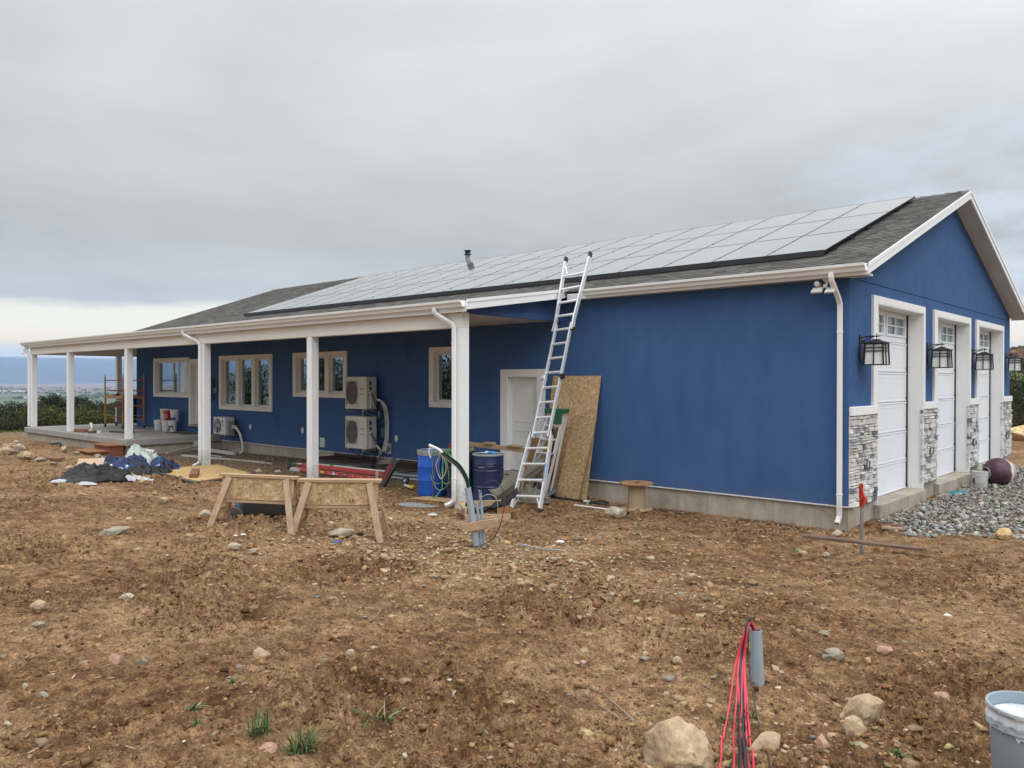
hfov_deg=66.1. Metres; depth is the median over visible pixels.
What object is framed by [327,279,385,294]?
solar panel
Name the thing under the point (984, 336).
garage door
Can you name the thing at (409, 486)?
caulk tube
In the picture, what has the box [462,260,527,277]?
solar panel
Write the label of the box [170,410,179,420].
bucket
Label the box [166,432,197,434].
door mat
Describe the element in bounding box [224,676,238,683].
grass tuft
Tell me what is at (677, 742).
boulder
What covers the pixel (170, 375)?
window
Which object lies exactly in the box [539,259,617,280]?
solar panel
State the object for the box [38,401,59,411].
juniper
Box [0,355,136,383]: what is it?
mountains
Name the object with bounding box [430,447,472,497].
hose coil
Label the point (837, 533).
rock
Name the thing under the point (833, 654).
rock
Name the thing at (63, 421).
shrub
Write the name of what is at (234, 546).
rock
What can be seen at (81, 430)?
timber block
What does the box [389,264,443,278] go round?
solar panel
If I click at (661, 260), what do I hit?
solar panel
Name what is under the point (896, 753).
grass tuft
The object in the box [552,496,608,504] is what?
shovel
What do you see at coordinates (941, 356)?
wall lantern
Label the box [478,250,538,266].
solar panel
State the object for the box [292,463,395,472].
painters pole
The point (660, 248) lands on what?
solar panel
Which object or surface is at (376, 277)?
solar panel
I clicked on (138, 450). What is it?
pale cloth
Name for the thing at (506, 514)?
lumber crate
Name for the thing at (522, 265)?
solar panel
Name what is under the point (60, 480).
white cloth
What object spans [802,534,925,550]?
plank
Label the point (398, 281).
solar panel
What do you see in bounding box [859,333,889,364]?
wall lantern
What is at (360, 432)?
outdoor unit
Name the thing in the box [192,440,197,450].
grey block
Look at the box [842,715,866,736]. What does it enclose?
rock
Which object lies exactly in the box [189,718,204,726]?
grass tuft
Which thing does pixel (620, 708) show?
twig
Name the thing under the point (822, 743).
rock
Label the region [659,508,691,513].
wood scrap
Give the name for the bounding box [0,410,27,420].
shrub
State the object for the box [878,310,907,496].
garage door
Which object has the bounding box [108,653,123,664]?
rock
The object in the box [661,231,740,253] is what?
solar panel
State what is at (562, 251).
solar panel
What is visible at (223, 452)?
trim length
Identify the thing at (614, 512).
rock
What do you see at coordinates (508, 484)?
rolled tarp
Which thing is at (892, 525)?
wood scrap
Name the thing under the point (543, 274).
solar panel
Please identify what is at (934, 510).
crushed rock
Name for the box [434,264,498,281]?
solar panel
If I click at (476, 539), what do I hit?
conduit cluster
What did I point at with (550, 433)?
extension ladder
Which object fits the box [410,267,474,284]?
solar panel
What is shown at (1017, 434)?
boulder
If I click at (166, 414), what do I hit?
bucket
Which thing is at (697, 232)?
solar panel
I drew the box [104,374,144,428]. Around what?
scaffold
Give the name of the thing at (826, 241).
solar panel
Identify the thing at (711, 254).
solar panel
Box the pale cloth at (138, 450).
[125,443,158,461]
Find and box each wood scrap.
[573,537,583,540]
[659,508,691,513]
[738,518,785,523]
[775,523,804,528]
[879,524,900,526]
[881,526,902,529]
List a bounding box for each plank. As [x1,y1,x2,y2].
[35,455,64,459]
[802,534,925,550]
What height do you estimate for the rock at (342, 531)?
0.132 m
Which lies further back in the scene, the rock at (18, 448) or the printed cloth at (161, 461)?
the rock at (18, 448)
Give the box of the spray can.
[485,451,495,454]
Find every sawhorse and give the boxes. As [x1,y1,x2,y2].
[206,473,307,534]
[293,478,389,543]
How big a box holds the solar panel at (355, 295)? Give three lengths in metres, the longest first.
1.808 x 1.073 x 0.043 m
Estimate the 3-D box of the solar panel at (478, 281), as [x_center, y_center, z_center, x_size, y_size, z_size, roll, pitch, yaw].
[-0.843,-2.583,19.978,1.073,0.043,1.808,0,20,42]
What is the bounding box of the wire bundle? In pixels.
[719,618,770,767]
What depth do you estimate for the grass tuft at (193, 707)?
3.83 m
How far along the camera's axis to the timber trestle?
15.58 m
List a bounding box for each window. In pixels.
[153,357,188,397]
[219,354,272,411]
[293,351,347,397]
[429,347,451,407]
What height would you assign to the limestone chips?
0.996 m
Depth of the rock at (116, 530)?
9.06 m
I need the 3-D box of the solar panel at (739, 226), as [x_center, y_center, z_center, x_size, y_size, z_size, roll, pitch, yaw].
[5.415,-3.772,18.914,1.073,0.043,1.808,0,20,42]
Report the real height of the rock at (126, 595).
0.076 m
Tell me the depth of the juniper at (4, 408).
44.03 m
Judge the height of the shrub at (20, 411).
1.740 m
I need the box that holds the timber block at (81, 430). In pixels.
[74,429,88,432]
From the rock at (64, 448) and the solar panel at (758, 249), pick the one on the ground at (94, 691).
the rock at (64, 448)
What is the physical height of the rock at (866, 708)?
0.166 m
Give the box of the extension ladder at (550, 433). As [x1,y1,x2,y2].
[510,251,592,512]
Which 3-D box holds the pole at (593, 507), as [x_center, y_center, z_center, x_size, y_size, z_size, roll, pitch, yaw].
[1.592,2.233,14.111,0.039,0.051,1.242,0,0,-44]
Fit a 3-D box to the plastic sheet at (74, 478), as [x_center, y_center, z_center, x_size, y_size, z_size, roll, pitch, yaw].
[-8.402,1.845,15.271,0.981,0.183,1.013,0,0,42]
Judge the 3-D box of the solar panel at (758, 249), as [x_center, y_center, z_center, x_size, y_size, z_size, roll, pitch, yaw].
[4.675,-2.549,14.944,1.073,0.043,1.808,0,20,42]
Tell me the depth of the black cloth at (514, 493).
13.06 m
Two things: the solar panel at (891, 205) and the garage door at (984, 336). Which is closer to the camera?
the solar panel at (891, 205)
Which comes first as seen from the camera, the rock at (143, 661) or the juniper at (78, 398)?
the rock at (143, 661)
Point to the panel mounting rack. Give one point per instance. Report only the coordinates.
(699, 265)
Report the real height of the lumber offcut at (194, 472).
0.070 m
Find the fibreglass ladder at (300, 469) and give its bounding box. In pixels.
[287,463,397,478]
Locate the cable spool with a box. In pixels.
[620,480,652,511]
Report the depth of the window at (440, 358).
18.88 m
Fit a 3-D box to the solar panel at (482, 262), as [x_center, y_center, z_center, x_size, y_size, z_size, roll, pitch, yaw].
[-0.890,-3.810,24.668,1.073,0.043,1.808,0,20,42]
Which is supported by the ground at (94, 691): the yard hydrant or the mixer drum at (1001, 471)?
the yard hydrant
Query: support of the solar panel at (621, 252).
attached to the panel mounting rack
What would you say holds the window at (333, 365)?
in the house
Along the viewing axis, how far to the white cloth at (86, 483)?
14.69 m
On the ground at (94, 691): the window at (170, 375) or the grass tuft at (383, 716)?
the grass tuft at (383, 716)
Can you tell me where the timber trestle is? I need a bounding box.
[469,442,530,494]
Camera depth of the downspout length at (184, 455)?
22.59 m
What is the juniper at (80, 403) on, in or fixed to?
on the ground at (94, 691)
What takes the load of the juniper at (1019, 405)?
on the ground at (94, 691)
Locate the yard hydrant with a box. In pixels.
[859,483,867,554]
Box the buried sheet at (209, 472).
[166,464,249,480]
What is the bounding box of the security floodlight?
[811,278,834,293]
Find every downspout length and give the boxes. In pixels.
[165,445,197,453]
[182,454,264,463]
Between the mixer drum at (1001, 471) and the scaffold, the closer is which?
the mixer drum at (1001, 471)
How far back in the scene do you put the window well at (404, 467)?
18.45 m
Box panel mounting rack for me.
[244,201,911,315]
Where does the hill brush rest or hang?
on the ground at (94, 691)
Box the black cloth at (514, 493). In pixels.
[465,487,517,513]
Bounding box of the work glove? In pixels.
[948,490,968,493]
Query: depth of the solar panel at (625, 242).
21.05 m
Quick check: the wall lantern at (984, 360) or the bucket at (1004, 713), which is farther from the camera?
the wall lantern at (984, 360)
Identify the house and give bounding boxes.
[19,190,1023,530]
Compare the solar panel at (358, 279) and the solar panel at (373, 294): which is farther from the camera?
the solar panel at (358, 279)
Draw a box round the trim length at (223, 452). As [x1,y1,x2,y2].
[192,447,236,454]
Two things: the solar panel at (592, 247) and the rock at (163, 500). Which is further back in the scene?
the solar panel at (592, 247)
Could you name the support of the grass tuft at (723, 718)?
on the ground at (94, 691)
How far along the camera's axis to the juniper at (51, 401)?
50.59 m
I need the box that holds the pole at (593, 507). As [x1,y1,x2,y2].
[574,504,628,512]
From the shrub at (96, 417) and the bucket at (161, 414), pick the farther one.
the shrub at (96, 417)
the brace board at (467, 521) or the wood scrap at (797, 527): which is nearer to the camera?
the brace board at (467, 521)
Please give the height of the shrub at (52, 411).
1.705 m
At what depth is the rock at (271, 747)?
3.40 m
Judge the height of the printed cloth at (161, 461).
0.427 m
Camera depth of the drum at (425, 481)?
15.68 m
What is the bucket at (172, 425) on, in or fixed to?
on the house
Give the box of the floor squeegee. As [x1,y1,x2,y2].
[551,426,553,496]
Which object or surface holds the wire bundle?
on the ground at (94, 691)
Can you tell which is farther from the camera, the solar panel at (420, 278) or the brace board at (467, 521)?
the solar panel at (420, 278)
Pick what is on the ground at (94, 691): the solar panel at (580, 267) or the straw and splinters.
the straw and splinters
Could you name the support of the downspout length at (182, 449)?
on the ground at (94, 691)
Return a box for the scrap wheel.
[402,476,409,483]
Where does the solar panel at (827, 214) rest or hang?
attached to the panel mounting rack
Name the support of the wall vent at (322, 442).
attached to the house
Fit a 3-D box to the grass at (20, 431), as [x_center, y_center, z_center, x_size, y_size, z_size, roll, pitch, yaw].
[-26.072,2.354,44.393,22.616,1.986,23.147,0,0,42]
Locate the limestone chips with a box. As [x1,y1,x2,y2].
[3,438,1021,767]
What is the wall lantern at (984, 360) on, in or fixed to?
attached to the house
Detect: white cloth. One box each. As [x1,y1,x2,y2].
[50,479,65,482]
[75,481,96,484]
[125,473,153,480]
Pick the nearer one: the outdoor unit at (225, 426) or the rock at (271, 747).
the rock at (271, 747)
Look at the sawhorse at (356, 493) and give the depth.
10.10 m
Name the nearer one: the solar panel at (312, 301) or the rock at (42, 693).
the rock at (42, 693)
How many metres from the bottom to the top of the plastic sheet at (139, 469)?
0.295 m
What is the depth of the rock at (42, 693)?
3.90 m
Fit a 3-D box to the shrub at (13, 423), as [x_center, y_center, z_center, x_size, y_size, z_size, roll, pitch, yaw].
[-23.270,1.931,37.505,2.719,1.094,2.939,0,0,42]
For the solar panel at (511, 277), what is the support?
attached to the panel mounting rack
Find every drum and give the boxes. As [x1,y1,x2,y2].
[417,448,446,496]
[446,450,483,497]
[472,452,503,500]
[982,458,1015,485]
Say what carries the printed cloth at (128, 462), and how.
on the ground at (94, 691)
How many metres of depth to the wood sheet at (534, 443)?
16.18 m
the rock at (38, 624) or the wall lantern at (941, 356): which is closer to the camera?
the rock at (38, 624)
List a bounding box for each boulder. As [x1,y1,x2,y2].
[643,716,714,767]
[1010,425,1023,440]
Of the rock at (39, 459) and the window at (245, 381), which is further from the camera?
the window at (245, 381)
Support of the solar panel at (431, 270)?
attached to the panel mounting rack
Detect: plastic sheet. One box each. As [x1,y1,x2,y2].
[51,474,104,482]
[61,462,132,481]
[127,464,172,474]
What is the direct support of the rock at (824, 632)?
on the ground at (94, 691)
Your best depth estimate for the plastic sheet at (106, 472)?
15.74 m
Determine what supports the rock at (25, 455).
on the ground at (94, 691)
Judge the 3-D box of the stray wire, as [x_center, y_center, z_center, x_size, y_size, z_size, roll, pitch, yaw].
[0.357,2.048,9.876,0.578,0.083,0.060,0,0,13]
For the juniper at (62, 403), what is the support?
on the ground at (94, 691)
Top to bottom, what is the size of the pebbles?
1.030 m
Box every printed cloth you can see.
[104,453,152,468]
[150,456,180,469]
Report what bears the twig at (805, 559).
on the ground at (94, 691)
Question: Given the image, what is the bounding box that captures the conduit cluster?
[428,444,504,547]
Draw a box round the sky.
[0,0,1023,356]
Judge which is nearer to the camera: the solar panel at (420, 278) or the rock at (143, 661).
the rock at (143, 661)
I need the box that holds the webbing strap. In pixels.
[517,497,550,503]
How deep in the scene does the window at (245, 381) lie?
25.04 m
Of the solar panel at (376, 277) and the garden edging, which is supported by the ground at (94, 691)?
the garden edging
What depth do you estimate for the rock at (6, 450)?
21.73 m
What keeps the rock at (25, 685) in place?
on the ground at (94, 691)
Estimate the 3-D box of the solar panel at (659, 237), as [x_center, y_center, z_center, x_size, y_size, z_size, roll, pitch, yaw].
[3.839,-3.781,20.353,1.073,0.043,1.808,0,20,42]
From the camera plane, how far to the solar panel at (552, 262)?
20.50 m
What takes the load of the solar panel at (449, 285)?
attached to the panel mounting rack
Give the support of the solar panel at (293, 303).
attached to the panel mounting rack
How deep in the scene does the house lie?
15.45 m
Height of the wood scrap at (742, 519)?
0.035 m
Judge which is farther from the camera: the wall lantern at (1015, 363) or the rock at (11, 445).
the rock at (11, 445)
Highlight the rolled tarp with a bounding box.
[488,458,547,501]
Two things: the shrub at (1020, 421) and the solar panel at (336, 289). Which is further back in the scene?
the shrub at (1020, 421)
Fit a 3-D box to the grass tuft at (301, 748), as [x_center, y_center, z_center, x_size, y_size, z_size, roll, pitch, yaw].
[-0.897,1.525,3.374,0.261,0.149,0.305,0,0,42]
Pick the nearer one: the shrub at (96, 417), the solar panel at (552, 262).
the solar panel at (552, 262)
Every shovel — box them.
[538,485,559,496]
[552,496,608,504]
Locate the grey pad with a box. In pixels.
[395,502,438,507]
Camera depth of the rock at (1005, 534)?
11.38 m
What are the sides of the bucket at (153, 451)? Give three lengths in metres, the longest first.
0.380 x 0.318 x 0.318 m
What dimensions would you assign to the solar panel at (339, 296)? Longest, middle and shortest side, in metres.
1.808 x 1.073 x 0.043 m
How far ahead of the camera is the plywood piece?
16.44 m
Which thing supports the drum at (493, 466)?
on the ground at (94, 691)
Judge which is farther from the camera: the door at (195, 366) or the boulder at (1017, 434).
the boulder at (1017, 434)
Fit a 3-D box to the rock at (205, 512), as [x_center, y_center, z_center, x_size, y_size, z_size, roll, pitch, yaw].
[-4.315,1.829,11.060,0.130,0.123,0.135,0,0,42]
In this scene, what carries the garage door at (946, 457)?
in the house
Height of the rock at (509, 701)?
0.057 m
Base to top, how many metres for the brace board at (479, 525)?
0.173 m
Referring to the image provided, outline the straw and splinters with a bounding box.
[0,473,1023,767]
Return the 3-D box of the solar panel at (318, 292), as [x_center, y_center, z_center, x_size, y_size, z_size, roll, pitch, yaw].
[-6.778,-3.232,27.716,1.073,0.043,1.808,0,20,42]
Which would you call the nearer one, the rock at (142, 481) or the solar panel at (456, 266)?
the rock at (142, 481)
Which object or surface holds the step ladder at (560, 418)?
on the ground at (94, 691)
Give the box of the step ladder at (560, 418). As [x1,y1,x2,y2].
[524,408,568,492]
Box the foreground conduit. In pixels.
[750,628,764,686]
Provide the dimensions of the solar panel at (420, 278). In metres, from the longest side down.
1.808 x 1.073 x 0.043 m
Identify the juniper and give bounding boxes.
[0,404,20,416]
[2,401,43,416]
[24,395,62,407]
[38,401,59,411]
[39,393,63,402]
[49,397,76,409]
[74,396,91,401]
[74,397,102,410]
[77,399,114,420]
[1009,371,1023,424]
[1010,371,1023,414]
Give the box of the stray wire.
[518,543,562,551]
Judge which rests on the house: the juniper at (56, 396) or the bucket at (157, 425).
the bucket at (157, 425)
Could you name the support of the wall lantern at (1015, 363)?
attached to the house
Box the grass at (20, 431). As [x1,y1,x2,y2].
[0,429,26,433]
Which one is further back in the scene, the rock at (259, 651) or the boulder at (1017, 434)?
the boulder at (1017, 434)
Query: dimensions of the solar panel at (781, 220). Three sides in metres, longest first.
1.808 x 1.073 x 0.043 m
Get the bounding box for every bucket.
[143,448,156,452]
[154,420,161,430]
[160,409,163,419]
[161,420,170,430]
[163,409,171,419]
[168,421,177,431]
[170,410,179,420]
[971,470,988,488]
[985,690,1023,767]
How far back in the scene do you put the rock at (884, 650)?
5.88 m
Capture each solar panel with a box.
[248,298,303,312]
[265,295,323,310]
[283,293,341,308]
[290,285,344,299]
[302,290,363,306]
[310,282,364,296]
[321,288,383,304]
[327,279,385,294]
[332,272,386,286]
[341,285,406,302]
[345,277,403,292]
[351,270,402,283]
[366,282,430,299]
[367,274,425,289]
[368,267,422,281]
[387,271,448,287]
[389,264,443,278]
[391,279,456,296]
[410,261,464,275]
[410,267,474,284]
[414,275,485,294]
[432,258,486,272]
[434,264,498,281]
[442,272,513,291]
[454,254,512,269]
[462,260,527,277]
[474,268,545,287]
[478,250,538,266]
[489,256,556,274]
[502,246,566,263]
[504,263,582,284]
[519,252,587,270]
[531,242,594,259]
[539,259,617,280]
[551,247,622,266]
[560,238,624,255]
[577,254,658,276]
[585,242,659,262]
[591,233,658,251]
[619,249,700,271]
[621,237,697,258]
[626,228,693,246]
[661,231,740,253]
[662,223,729,241]
[664,243,748,266]
[700,217,770,236]
[706,225,785,247]
[713,236,802,261]
[743,210,816,230]
[753,219,833,241]
[767,229,859,255]
[788,204,861,224]
[804,211,889,235]
[838,196,914,217]
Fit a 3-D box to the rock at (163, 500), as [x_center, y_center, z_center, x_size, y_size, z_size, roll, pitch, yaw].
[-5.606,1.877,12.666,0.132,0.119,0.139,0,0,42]
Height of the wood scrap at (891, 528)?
0.035 m
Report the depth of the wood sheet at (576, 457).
15.47 m
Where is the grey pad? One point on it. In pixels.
(413, 504)
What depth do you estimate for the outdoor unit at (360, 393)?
20.07 m
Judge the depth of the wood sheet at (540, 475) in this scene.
15.92 m
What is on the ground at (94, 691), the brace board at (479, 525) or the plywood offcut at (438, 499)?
the plywood offcut at (438, 499)
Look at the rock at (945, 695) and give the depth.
4.74 m
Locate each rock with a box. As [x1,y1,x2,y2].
[0,446,13,454]
[3,443,16,447]
[12,443,25,452]
[17,451,34,459]
[22,683,28,688]
[30,599,48,612]
[32,621,45,627]
[34,457,46,461]
[37,691,48,696]
[61,445,67,452]
[98,526,130,535]
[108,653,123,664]
[119,593,136,599]
[136,658,147,665]
[138,479,145,484]
[158,497,168,503]
[199,509,210,515]
[228,542,241,550]
[249,548,259,553]
[252,647,270,656]
[258,742,277,753]
[329,527,354,537]
[502,699,514,705]
[605,506,626,517]
[663,692,669,697]
[672,656,682,665]
[750,731,780,749]
[816,733,829,749]
[819,630,828,635]
[822,647,844,661]
[832,530,842,536]
[838,693,883,723]
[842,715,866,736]
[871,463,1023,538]
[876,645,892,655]
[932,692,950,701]
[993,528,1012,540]
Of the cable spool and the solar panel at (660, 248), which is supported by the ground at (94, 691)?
the cable spool
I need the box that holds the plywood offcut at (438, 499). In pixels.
[410,496,450,501]
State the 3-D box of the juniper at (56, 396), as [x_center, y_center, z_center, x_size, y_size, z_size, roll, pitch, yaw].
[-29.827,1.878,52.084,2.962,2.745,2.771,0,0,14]
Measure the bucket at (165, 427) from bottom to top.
0.384 m
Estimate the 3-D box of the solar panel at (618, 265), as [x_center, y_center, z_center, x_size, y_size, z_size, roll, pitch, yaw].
[2.310,-2.563,17.102,1.073,0.043,1.808,0,20,42]
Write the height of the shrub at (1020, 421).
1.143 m
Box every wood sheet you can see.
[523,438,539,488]
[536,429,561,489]
[549,376,600,499]
[555,416,596,498]
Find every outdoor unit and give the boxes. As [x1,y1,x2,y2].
[214,416,243,453]
[345,377,390,452]
[345,416,390,459]
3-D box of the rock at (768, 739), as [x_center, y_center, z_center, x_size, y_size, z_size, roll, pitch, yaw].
[1.288,1.823,3.969,0.116,0.108,0.182,0,0,42]
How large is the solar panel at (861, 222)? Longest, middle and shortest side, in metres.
1.808 x 1.073 x 0.043 m
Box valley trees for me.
[0,386,136,405]
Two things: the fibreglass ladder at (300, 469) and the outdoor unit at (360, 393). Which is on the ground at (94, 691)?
the fibreglass ladder at (300, 469)
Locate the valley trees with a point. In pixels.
(82, 395)
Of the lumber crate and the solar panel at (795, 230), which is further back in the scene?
the solar panel at (795, 230)
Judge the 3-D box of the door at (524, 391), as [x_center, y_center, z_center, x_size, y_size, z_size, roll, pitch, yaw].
[0.272,0.883,17.047,0.780,2.005,0.114,0,0,42]
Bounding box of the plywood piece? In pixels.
[77,458,104,465]
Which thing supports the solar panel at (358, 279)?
attached to the panel mounting rack
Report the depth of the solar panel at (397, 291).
22.15 m
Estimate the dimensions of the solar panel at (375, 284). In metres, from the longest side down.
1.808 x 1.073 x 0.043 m
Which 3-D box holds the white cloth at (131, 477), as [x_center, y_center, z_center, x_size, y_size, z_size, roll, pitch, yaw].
[-7.822,1.931,16.244,1.035,0.168,0.746,0,0,2]
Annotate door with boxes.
[194,365,197,423]
[512,378,536,469]
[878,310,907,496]
[937,322,955,476]
[979,330,990,462]
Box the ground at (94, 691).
[0,371,1023,767]
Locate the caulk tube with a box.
[404,484,414,488]
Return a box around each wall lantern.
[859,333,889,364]
[927,342,952,367]
[971,348,994,369]
[1004,353,1023,370]
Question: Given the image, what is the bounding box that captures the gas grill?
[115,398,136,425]
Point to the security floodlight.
(819, 288)
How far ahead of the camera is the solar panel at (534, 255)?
23.22 m
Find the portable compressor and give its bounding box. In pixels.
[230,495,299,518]
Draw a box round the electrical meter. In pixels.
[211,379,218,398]
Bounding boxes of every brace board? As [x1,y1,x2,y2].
[459,516,494,529]
[461,518,498,531]
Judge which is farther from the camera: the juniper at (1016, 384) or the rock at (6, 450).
the juniper at (1016, 384)
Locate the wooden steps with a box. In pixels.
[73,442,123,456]
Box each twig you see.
[605,694,633,719]
[795,557,817,561]
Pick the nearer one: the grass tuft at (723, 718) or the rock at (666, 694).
the grass tuft at (723, 718)
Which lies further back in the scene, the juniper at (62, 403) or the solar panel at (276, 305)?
the juniper at (62, 403)
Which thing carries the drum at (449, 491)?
on the ground at (94, 691)
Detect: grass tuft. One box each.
[184,701,211,710]
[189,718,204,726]
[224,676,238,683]
[243,707,286,739]
[276,721,332,756]
[347,700,406,732]
[713,712,742,729]
[730,704,758,718]
[888,746,911,757]
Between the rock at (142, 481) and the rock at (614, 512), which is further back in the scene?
the rock at (142, 481)
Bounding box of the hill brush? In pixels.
[1010,346,1023,373]
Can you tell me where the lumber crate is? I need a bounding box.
[459,500,510,520]
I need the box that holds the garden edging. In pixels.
[159,472,255,483]
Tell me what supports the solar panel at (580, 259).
attached to the panel mounting rack
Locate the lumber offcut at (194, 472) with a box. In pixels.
[189,468,199,476]
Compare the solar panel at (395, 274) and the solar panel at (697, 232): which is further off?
the solar panel at (395, 274)
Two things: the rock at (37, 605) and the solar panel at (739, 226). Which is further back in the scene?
the solar panel at (739, 226)
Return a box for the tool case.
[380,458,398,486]
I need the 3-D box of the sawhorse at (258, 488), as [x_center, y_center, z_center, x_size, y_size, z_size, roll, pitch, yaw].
[-3.272,1.550,10.149,1.156,0.754,0.578,2,-1,2]
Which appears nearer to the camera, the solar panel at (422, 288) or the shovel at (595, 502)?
the shovel at (595, 502)
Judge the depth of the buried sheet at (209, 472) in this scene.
18.39 m
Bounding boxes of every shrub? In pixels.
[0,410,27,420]
[0,413,55,432]
[4,404,62,423]
[18,403,95,425]
[53,407,115,425]
[74,407,115,424]
[1011,408,1023,427]
[1012,416,1023,426]
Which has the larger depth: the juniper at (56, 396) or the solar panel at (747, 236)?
the juniper at (56, 396)
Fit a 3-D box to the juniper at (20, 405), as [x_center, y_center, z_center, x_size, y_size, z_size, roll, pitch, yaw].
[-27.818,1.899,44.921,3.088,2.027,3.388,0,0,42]
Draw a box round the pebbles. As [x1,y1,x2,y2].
[0,454,1023,767]
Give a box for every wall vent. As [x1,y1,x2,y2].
[320,438,324,446]
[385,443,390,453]
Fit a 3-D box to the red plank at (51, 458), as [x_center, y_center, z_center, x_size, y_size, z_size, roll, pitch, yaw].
[-12.320,1.948,20.820,1.400,0.040,0.200,0,0,32]
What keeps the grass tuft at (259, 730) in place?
on the ground at (94, 691)
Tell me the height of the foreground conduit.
0.534 m
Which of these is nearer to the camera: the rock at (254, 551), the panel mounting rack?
the rock at (254, 551)
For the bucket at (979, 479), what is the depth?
16.68 m
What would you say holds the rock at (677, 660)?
on the ground at (94, 691)
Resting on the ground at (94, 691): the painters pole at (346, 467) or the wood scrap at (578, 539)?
the wood scrap at (578, 539)

